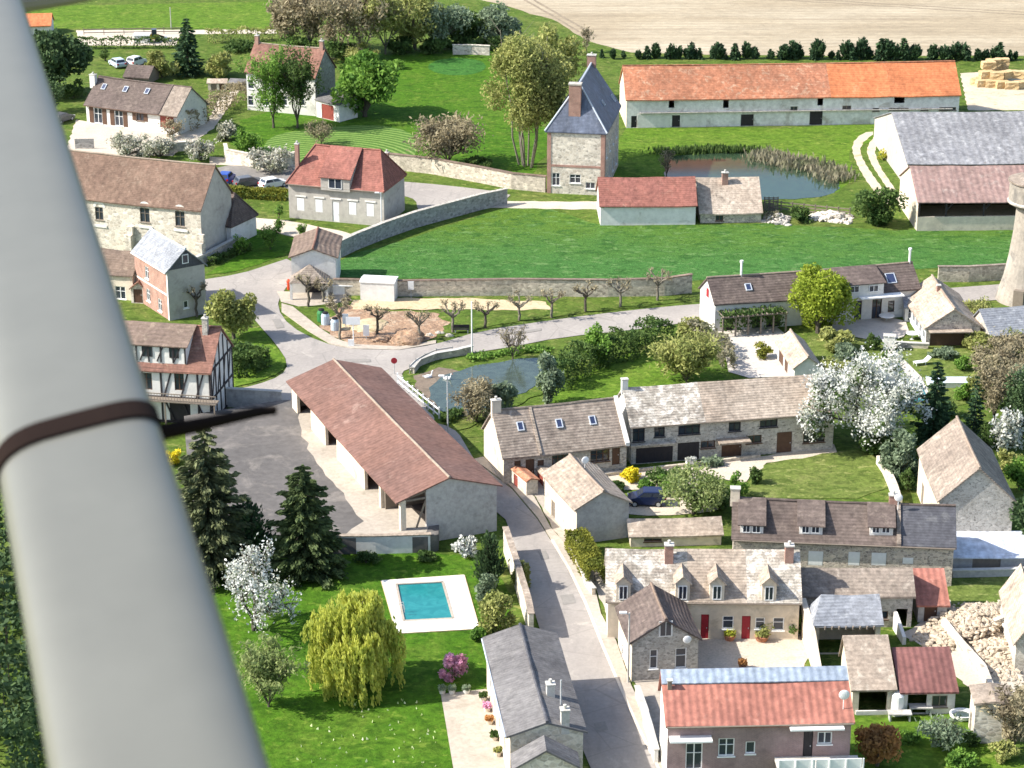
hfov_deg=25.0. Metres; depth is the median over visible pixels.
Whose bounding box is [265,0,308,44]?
bare tree
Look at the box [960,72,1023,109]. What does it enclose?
farm yard
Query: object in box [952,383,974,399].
bush
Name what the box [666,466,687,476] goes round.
bush
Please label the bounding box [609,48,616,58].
conifer
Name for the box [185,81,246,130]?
hedge
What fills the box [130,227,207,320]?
brick house
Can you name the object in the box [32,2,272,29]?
meadow
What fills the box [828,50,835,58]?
conifer
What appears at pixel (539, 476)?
door
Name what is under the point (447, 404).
street lamp
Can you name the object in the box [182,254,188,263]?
window
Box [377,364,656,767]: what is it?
village street
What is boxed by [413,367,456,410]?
pond mud
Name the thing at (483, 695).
plant pot
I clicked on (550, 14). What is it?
tractor track
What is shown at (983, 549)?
white roof hall
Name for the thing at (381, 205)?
drainpipe
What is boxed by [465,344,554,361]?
bank plants
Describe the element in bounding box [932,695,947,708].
window
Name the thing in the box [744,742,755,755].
window
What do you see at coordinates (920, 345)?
garden wall
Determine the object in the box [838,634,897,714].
beige garage
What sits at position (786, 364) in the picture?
garage door
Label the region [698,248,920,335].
white farmhouse
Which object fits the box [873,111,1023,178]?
farm hangar
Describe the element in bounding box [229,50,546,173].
park lawn
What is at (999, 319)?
mossy shed
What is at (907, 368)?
garden path
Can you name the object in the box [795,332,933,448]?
blossom tree
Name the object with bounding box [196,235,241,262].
churchyard wall
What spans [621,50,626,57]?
conifer
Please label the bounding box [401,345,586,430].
pond bank
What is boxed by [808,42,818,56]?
conifer
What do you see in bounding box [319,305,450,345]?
earthworks
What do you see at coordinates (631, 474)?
flower bush
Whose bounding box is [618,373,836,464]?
long stone house
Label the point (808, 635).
court wall
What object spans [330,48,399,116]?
leafy tree
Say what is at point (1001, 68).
straw bale
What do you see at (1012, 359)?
bush
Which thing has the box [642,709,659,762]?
street wall
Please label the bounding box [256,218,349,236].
church path
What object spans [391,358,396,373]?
road sign
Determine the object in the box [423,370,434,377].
goose
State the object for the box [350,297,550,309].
sandy path
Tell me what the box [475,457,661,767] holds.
pavement
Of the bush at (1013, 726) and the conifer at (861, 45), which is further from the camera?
the conifer at (861, 45)
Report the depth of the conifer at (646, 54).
387.69 m
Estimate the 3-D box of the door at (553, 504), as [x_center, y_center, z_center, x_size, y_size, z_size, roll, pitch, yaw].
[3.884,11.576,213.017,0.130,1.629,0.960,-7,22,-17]
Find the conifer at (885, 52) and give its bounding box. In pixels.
[881,42,892,59]
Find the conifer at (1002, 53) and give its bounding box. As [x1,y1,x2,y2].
[996,46,1006,57]
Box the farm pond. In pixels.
[664,152,839,199]
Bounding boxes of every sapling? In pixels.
[272,204,283,217]
[274,218,285,232]
[296,223,306,233]
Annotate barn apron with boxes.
[298,408,428,533]
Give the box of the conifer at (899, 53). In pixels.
[893,43,905,59]
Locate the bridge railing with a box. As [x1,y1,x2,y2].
[409,345,452,373]
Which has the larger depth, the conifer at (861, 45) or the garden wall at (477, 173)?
the conifer at (861, 45)
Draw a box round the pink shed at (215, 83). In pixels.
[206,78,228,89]
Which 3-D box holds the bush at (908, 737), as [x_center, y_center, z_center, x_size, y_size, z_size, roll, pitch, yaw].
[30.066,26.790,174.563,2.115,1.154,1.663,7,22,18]
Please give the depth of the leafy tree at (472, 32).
395.94 m
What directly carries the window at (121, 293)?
in the cottage wing at (121, 265)
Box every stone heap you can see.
[761,213,791,225]
[807,210,853,224]
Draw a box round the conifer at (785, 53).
[775,44,790,58]
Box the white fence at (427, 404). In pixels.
[397,373,439,418]
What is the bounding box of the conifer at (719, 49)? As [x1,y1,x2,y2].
[713,41,726,59]
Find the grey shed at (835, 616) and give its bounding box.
[808,594,883,653]
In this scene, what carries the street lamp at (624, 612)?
on the pavement at (609, 643)
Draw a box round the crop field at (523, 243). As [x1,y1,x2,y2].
[340,208,1012,280]
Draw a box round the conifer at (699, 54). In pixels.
[695,47,703,59]
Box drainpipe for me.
[375,192,381,221]
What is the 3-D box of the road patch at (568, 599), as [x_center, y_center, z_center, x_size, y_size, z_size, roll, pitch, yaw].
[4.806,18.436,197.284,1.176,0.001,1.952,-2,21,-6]
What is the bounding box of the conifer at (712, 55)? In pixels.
[709,48,715,59]
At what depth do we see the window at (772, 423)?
226.40 m
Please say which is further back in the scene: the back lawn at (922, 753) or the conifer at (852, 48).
the conifer at (852, 48)
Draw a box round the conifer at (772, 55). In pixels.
[769,51,774,59]
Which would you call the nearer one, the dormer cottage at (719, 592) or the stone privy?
the stone privy
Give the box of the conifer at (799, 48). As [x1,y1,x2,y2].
[790,41,802,57]
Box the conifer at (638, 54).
[634,49,641,58]
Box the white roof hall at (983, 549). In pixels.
[952,530,1023,567]
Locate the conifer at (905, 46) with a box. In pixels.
[894,38,911,60]
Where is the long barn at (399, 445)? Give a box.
[286,358,502,540]
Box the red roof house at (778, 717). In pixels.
[658,666,863,767]
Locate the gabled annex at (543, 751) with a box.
[510,735,580,767]
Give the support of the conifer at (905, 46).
on the ground at (610, 72)
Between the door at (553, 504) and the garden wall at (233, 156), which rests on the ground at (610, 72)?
the garden wall at (233, 156)
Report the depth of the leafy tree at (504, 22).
395.56 m
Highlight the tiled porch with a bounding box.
[129,280,142,303]
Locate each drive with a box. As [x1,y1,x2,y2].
[629,491,720,515]
[718,327,787,377]
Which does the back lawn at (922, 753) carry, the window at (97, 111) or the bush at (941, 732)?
the bush at (941, 732)
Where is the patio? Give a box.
[832,318,908,339]
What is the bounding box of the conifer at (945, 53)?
[939,44,952,59]
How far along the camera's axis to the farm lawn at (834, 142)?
338.19 m
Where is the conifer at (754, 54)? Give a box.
[750,46,759,58]
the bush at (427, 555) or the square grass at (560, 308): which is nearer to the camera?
the bush at (427, 555)
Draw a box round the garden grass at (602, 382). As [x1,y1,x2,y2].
[549,345,723,403]
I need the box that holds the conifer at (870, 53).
[864,46,873,59]
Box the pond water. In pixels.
[429,358,547,416]
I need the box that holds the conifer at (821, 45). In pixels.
[810,38,826,58]
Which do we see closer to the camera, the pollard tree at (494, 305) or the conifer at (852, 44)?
the pollard tree at (494, 305)
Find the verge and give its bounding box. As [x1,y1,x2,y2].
[233,328,285,385]
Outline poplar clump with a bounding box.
[479,18,574,167]
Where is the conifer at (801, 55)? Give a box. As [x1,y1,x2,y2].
[796,50,804,58]
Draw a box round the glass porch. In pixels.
[902,297,910,321]
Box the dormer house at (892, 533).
[730,485,956,585]
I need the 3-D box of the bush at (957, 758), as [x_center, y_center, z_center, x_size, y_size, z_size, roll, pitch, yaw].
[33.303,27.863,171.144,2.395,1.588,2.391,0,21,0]
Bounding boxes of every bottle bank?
[317,308,324,321]
[321,311,329,325]
[331,317,338,330]
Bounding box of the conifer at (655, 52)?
[650,43,661,57]
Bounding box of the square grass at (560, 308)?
[294,293,689,337]
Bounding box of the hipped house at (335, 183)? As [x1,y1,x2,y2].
[285,141,406,224]
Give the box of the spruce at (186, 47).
[171,18,205,77]
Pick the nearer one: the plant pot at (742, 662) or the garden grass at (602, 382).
the plant pot at (742, 662)
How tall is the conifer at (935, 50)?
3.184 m
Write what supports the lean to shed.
on the park lawn at (423, 89)
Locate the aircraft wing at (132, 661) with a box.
[0,0,276,767]
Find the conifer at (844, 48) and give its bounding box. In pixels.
[839,39,854,59]
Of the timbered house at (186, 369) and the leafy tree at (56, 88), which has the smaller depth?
the timbered house at (186, 369)
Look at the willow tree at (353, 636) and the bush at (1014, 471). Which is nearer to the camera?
the willow tree at (353, 636)
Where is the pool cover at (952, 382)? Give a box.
[926,377,971,387]
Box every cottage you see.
[481,395,629,483]
[541,453,632,541]
[604,540,801,639]
[615,582,702,681]
[907,274,982,345]
[999,564,1023,672]
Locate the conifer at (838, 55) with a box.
[833,50,841,60]
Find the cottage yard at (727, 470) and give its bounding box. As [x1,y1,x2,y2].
[608,444,836,489]
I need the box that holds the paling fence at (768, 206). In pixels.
[763,197,778,210]
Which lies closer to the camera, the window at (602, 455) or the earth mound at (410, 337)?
the window at (602, 455)
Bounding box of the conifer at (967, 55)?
[961,44,971,60]
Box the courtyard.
[698,634,807,668]
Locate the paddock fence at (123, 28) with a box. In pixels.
[83,27,180,32]
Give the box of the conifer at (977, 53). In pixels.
[973,48,981,60]
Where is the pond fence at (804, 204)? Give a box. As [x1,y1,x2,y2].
[769,200,850,214]
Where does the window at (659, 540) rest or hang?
in the outbuilding
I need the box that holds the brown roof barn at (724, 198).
[695,169,762,222]
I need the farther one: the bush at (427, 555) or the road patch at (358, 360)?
the road patch at (358, 360)
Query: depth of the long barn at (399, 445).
216.01 m
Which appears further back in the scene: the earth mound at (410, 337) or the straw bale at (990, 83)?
the straw bale at (990, 83)
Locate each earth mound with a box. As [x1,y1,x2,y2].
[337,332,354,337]
[341,318,388,331]
[370,335,389,342]
[390,329,424,345]
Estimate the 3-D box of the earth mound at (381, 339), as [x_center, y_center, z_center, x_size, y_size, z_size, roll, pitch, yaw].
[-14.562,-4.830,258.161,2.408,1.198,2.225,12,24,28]
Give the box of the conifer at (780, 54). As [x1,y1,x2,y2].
[776,48,783,59]
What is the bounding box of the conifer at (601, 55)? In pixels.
[599,49,604,57]
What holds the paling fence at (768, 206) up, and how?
on the ground at (610, 72)
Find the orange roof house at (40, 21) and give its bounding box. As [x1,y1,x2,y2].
[26,13,54,34]
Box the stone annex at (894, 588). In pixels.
[799,567,915,626]
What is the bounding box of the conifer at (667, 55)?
[664,49,670,59]
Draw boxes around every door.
[133,289,142,302]
[160,116,173,128]
[170,403,190,419]
[211,84,216,89]
[306,284,320,291]
[322,104,333,120]
[333,201,339,221]
[515,475,517,486]
[526,459,533,473]
[537,472,542,485]
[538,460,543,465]
[552,500,554,517]
[612,448,619,464]
[636,446,672,463]
[677,442,698,459]
[701,614,708,637]
[721,444,740,456]
[724,319,732,329]
[741,616,749,638]
[766,316,779,326]
[776,431,791,452]
[779,352,782,365]
[785,360,787,373]
[803,731,812,755]
[923,607,936,621]
[930,333,964,345]
[972,559,999,567]
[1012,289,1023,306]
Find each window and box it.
[94,108,102,124]
[95,207,103,220]
[115,111,122,126]
[115,286,125,299]
[136,113,143,121]
[139,208,150,223]
[142,373,151,389]
[144,266,148,280]
[146,289,150,302]
[157,298,161,312]
[174,373,183,389]
[175,211,185,227]
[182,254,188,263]
[183,300,189,309]
[247,96,253,106]
[248,80,253,89]
[551,173,559,186]
[552,454,567,464]
[569,174,580,183]
[586,182,595,189]
[590,449,610,463]
[632,428,645,442]
[643,538,662,542]
[648,649,658,670]
[653,427,665,437]
[659,621,672,636]
[674,648,686,668]
[677,424,700,435]
[685,743,702,767]
[700,440,715,449]
[715,215,723,221]
[717,738,734,757]
[721,616,733,629]
[728,422,741,432]
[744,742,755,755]
[745,435,762,444]
[754,618,764,629]
[759,419,777,428]
[772,618,784,631]
[790,106,797,109]
[802,429,825,444]
[816,732,832,745]
[842,106,850,109]
[854,301,861,319]
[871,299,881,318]
[882,611,888,620]
[888,301,894,311]
[889,108,908,110]
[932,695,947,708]
[939,107,956,110]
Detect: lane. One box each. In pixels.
[76,29,275,45]
[210,157,294,167]
[492,201,596,209]
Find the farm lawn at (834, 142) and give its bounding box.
[613,124,873,194]
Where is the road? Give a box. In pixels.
[205,259,998,407]
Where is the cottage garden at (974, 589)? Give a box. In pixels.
[949,576,1009,607]
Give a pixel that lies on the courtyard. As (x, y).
(718, 653)
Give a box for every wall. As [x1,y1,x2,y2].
[145,139,188,151]
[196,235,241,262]
[223,143,294,169]
[226,387,281,407]
[333,273,692,296]
[339,532,430,553]
[340,188,507,257]
[389,152,546,191]
[410,345,473,373]
[452,44,489,54]
[502,526,534,626]
[573,553,596,594]
[605,454,760,475]
[634,685,652,722]
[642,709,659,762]
[800,598,820,665]
[876,455,901,502]
[893,612,905,644]
[895,341,928,348]
[937,263,1005,281]
[941,618,992,682]
[952,566,1023,577]
[985,615,1004,628]
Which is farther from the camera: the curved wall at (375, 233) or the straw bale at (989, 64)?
the straw bale at (989, 64)
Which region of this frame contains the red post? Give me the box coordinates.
[286,279,289,289]
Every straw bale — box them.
[970,76,979,85]
[975,79,989,87]
[978,70,992,78]
[980,60,996,69]
[985,58,1000,66]
[985,79,999,87]
[990,71,1003,79]
[995,80,1007,88]
[996,57,1009,66]
[999,66,1008,70]
[1002,69,1013,79]
[1004,81,1018,89]
[1012,70,1023,78]
[1015,80,1023,88]
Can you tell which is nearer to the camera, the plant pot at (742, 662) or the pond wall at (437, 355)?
the plant pot at (742, 662)
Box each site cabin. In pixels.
[332,284,352,294]
[359,275,398,301]
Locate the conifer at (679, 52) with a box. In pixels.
[675,45,683,58]
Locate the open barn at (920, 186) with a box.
[899,165,1023,230]
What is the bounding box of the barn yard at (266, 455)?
[184,400,438,553]
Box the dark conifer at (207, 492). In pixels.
[174,429,260,593]
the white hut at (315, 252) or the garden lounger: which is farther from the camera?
the white hut at (315, 252)
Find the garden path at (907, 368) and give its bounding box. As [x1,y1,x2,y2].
[888,351,927,393]
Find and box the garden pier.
[883,333,895,350]
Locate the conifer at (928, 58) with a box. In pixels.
[926,47,936,60]
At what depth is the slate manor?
310.94 m
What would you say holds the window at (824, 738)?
in the red roof house at (778, 717)
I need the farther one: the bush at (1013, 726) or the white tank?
the white tank
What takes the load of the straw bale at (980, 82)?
on the ground at (610, 72)
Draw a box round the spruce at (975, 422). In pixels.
[961,376,986,434]
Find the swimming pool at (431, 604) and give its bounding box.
[381,574,478,633]
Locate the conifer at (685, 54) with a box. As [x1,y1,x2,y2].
[683,47,692,58]
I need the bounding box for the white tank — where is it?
[891,690,904,716]
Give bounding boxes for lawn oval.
[428,58,485,74]
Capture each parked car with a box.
[58,112,74,122]
[108,57,126,68]
[126,55,146,64]
[220,171,235,184]
[232,175,260,185]
[258,176,285,187]
[627,486,665,506]
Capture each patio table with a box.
[879,313,894,320]
[906,331,918,339]
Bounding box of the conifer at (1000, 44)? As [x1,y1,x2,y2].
[993,42,1004,57]
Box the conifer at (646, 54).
[641,45,652,59]
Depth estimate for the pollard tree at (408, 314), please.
257.38 m
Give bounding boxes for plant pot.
[437,684,446,693]
[447,684,456,693]
[462,684,470,693]
[478,691,487,701]
[482,700,491,711]
[485,714,494,724]
[489,729,498,740]
[493,746,502,756]
[685,457,691,463]
[691,456,696,463]
[724,629,735,641]
[738,657,747,667]
[755,629,768,642]
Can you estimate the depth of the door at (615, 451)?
222.73 m
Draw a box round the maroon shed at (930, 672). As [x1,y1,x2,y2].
[891,646,958,713]
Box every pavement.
[282,303,435,349]
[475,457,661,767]
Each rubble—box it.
[909,600,1003,650]
[969,633,1023,681]
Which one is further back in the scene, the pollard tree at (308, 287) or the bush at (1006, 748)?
the pollard tree at (308, 287)
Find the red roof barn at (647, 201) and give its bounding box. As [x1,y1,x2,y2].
[596,176,697,224]
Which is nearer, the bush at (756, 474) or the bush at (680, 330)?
the bush at (756, 474)
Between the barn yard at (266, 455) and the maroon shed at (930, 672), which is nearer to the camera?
the maroon shed at (930, 672)
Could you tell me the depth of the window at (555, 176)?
312.42 m
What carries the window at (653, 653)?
in the gabled cottage at (664, 633)
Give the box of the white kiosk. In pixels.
[133,32,151,43]
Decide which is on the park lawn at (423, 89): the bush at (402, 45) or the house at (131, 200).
the bush at (402, 45)
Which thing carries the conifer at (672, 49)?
on the ground at (610, 72)
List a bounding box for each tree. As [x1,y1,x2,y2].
[33,28,93,93]
[46,73,66,105]
[182,280,207,316]
[203,288,258,339]
[221,528,302,637]
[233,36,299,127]
[256,223,281,248]
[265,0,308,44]
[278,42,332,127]
[282,0,339,42]
[294,272,323,306]
[300,0,367,55]
[300,587,406,709]
[311,278,335,301]
[325,293,352,339]
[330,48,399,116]
[334,0,410,49]
[357,0,419,53]
[361,303,390,333]
[387,0,448,49]
[402,111,493,159]
[403,308,431,333]
[418,2,473,38]
[440,299,465,332]
[448,11,482,40]
[473,0,522,39]
[473,300,499,328]
[496,323,528,359]
[506,290,533,320]
[527,21,587,100]
[540,288,565,317]
[572,279,597,311]
[580,24,595,49]
[606,276,632,306]
[645,267,672,300]
[654,460,728,514]
[658,146,674,176]
[786,262,860,333]
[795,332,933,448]
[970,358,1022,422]
[1001,370,1023,437]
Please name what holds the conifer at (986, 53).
on the ground at (610, 72)
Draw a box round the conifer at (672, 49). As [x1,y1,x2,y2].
[666,43,676,58]
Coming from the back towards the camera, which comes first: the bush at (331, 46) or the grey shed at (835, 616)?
the bush at (331, 46)
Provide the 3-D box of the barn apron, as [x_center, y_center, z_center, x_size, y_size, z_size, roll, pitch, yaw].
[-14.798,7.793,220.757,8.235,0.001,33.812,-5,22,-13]
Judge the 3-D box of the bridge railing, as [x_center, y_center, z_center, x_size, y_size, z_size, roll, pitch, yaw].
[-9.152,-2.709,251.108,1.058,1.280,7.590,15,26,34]
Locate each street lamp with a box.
[438,375,448,433]
[471,301,472,351]
[619,611,629,681]
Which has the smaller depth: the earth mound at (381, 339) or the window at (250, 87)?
the earth mound at (381, 339)
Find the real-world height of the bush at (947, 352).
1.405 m
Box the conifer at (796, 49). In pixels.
[788,40,798,59]
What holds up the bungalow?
on the ground at (610, 72)
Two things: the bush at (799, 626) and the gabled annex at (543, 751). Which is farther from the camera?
the bush at (799, 626)
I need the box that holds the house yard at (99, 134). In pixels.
[68,90,238,155]
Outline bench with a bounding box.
[454,325,469,332]
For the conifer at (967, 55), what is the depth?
386.22 m
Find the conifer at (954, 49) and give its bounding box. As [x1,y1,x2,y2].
[949,41,960,59]
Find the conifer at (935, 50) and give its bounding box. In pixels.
[927,43,939,58]
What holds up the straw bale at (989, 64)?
on the straw bale at (983, 74)
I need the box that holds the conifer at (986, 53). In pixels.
[981,49,990,60]
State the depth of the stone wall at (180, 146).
332.94 m
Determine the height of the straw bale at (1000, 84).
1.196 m
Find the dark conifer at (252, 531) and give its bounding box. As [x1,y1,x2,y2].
[231,497,275,562]
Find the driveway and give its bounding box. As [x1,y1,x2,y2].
[404,182,509,208]
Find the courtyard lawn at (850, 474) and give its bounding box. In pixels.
[746,450,887,498]
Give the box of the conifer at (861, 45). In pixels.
[855,36,869,59]
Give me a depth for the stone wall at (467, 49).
390.77 m
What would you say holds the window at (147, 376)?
in the timbered house at (186, 369)
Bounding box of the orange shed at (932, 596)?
[912,568,949,621]
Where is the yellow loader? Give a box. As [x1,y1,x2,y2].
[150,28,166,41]
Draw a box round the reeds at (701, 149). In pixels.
[642,143,772,155]
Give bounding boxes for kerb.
[551,539,659,767]
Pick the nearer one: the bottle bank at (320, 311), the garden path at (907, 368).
the garden path at (907, 368)
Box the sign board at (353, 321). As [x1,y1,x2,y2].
[346,317,359,338]
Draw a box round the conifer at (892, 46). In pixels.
[882,38,897,59]
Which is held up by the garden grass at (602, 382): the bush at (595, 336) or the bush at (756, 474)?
the bush at (595, 336)
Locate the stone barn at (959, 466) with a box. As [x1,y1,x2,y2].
[917,415,1016,530]
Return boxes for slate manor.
[544,52,620,194]
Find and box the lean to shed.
[314,88,357,121]
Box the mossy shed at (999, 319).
[973,306,1023,347]
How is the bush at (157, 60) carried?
on the ground at (610, 72)
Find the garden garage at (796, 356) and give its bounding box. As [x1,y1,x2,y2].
[775,328,823,375]
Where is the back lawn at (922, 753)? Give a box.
[850,714,1023,767]
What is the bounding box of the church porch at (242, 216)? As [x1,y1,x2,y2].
[225,192,258,239]
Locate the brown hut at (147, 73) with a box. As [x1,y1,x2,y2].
[122,64,159,81]
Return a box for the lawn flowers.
[296,699,435,765]
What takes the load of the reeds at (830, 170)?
on the ground at (610, 72)
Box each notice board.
[342,314,347,326]
[348,339,353,345]
[363,325,368,338]
[408,281,413,289]
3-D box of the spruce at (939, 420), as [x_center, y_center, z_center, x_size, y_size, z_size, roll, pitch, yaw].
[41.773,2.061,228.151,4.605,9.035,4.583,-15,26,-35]
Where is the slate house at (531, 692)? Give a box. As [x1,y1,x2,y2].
[481,623,587,767]
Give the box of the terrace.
[441,689,505,767]
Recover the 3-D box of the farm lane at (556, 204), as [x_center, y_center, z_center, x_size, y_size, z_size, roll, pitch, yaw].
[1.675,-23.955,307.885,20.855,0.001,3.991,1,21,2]
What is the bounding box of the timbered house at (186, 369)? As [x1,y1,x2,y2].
[125,314,233,422]
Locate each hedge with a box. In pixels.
[0,494,43,767]
[77,34,178,48]
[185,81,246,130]
[204,25,279,42]
[206,243,252,265]
[228,184,287,200]
[232,343,272,377]
[543,314,677,389]
[564,527,604,584]
[686,318,738,368]
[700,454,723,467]
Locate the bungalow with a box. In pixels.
[83,72,208,134]
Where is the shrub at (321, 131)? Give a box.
[304,118,335,143]
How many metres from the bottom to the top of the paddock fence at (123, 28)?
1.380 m
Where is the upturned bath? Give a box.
[949,708,969,721]
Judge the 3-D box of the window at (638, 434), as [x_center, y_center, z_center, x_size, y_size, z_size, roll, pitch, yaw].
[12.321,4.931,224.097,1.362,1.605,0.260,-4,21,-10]
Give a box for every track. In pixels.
[524,0,580,32]
[534,0,597,35]
[787,0,1023,14]
[826,0,1023,12]
[852,132,887,203]
[867,137,898,200]
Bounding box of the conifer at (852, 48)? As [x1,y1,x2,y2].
[845,45,854,60]
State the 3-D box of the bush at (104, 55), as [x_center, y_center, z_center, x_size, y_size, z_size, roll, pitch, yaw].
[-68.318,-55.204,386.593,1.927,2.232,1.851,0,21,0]
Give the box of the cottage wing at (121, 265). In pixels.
[102,248,135,299]
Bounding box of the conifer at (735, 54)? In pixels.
[728,43,741,60]
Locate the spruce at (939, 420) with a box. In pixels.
[909,362,955,446]
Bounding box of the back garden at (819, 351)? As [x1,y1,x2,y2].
[807,335,998,413]
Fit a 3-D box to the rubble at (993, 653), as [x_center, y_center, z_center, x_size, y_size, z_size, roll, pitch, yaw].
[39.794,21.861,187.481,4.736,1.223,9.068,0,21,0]
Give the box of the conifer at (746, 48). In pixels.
[741,41,751,58]
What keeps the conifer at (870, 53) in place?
on the ground at (610, 72)
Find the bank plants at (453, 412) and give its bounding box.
[439,407,464,422]
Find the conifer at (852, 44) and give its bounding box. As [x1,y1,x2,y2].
[843,43,857,60]
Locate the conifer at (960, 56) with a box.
[957,42,968,59]
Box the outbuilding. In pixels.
[627,516,723,546]
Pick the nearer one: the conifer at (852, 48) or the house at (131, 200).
the house at (131, 200)
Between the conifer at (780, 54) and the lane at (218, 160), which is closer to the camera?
the lane at (218, 160)
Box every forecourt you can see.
[277,291,350,305]
[533,481,583,547]
[588,569,660,744]
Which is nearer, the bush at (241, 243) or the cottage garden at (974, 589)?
the cottage garden at (974, 589)
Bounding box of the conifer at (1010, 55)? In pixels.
[1007,49,1013,60]
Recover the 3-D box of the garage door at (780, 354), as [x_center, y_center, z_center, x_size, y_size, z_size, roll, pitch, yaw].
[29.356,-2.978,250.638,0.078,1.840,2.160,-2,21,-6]
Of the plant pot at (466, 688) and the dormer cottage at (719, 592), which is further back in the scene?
the dormer cottage at (719, 592)
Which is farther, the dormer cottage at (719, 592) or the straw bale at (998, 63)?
the straw bale at (998, 63)
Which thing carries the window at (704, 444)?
in the long stone house at (700, 420)
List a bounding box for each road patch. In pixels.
[272,319,283,327]
[344,359,370,361]
[513,328,540,333]
[538,551,548,559]
[560,594,575,604]
[594,721,607,731]
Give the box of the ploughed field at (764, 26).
[483,0,1023,55]
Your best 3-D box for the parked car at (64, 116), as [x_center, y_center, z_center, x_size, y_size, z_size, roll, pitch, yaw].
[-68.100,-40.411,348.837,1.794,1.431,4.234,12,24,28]
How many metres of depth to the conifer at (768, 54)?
387.85 m
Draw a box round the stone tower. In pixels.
[995,172,1023,306]
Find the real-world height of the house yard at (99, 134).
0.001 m
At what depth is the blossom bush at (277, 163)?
321.96 m
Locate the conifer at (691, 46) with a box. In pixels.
[686,41,696,59]
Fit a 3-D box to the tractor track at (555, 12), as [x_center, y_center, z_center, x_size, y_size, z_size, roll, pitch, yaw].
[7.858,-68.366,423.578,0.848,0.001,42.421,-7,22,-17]
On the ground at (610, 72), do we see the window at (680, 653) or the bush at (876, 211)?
the bush at (876, 211)
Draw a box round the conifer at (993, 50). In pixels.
[989,45,997,57]
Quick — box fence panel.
[74,139,93,148]
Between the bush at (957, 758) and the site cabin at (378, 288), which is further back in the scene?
the site cabin at (378, 288)
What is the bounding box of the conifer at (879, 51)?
[872,38,890,60]
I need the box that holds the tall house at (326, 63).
[244,33,336,115]
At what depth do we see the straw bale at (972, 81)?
370.32 m
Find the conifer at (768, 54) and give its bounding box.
[766,49,774,58]
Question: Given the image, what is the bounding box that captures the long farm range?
[618,60,961,127]
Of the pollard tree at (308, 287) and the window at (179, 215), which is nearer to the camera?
the pollard tree at (308, 287)
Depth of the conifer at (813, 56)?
387.06 m
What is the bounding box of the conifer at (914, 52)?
[906,43,922,59]
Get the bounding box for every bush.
[60,78,87,99]
[98,48,109,60]
[106,127,150,156]
[138,134,177,157]
[144,49,181,77]
[157,117,186,136]
[167,448,181,464]
[183,137,218,160]
[202,50,232,77]
[216,119,236,141]
[220,37,260,53]
[231,338,252,360]
[232,234,248,253]
[232,628,310,706]
[233,126,263,151]
[246,144,293,172]
[281,34,318,46]
[312,38,355,59]
[343,41,380,58]
[352,550,382,564]
[384,33,414,54]
[386,59,404,69]
[416,549,437,561]
[419,36,451,54]
[437,652,468,681]
[444,374,497,421]
[445,35,475,48]
[450,534,477,558]
[459,155,492,166]
[470,627,486,640]
[474,572,498,601]
[475,34,500,49]
[476,589,515,633]
[482,380,519,417]
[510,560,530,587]
[535,351,564,403]
[584,321,611,364]
[612,480,625,490]
[619,466,641,482]
[636,477,655,488]
[638,326,723,381]
[645,466,669,484]
[657,473,681,494]
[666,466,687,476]
[676,316,705,338]
[710,490,729,509]
[729,470,750,496]
[749,465,762,484]
[754,341,773,359]
[759,623,774,634]
[763,210,780,219]
[789,204,812,223]
[789,615,801,633]
[816,326,854,352]
[818,355,855,375]
[832,342,862,362]
[851,186,908,225]
[854,722,903,766]
[856,429,899,454]
[865,332,881,349]
[877,148,886,159]
[878,428,918,482]
[897,729,922,745]
[898,467,915,489]
[914,713,973,750]
[927,346,958,359]
[942,399,957,417]
[944,746,977,767]
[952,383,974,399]
[953,355,973,369]
[962,331,998,351]
[962,730,980,747]
[963,295,994,313]
[965,369,992,399]
[968,342,1014,371]
[977,420,996,447]
[979,680,1023,744]
[986,326,1023,357]
[986,390,1010,409]
[987,738,1021,763]
[989,405,1023,452]
[997,447,1022,471]
[999,348,1023,374]
[1003,326,1022,337]
[1003,455,1023,490]
[1008,493,1023,534]
[1010,364,1023,388]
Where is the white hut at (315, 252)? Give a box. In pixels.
[288,226,342,299]
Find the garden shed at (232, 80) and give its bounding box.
[228,78,246,90]
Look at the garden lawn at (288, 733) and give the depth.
181.84 m
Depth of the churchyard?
287.51 m
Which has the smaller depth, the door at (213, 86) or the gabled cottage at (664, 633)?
the gabled cottage at (664, 633)
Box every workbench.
[887,709,911,721]
[908,703,932,715]
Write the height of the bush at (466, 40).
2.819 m
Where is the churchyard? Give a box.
[205,229,293,274]
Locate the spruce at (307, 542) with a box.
[261,464,349,588]
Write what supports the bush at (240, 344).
on the verge
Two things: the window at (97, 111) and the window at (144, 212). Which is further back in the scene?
the window at (97, 111)
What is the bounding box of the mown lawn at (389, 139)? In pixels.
[264,125,416,161]
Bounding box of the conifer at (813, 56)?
[809,47,820,60]
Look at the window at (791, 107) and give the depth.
346.07 m
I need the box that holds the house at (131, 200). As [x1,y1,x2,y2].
[70,149,232,255]
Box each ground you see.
[0,0,1023,767]
[905,600,1023,691]
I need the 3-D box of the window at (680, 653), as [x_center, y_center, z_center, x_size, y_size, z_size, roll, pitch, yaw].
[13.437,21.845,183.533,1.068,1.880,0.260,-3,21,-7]
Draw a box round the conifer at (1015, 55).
[1013,51,1018,59]
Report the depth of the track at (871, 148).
326.95 m
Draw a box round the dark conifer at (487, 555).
[471,530,509,588]
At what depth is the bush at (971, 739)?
173.96 m
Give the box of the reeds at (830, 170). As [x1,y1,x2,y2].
[740,145,859,185]
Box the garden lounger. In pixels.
[913,355,931,365]
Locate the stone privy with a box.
[968,682,1012,743]
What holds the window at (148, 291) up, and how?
in the brick house at (168, 271)
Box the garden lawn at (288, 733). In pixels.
[212,553,512,767]
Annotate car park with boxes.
[218,165,294,187]
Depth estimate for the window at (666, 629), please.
182.32 m

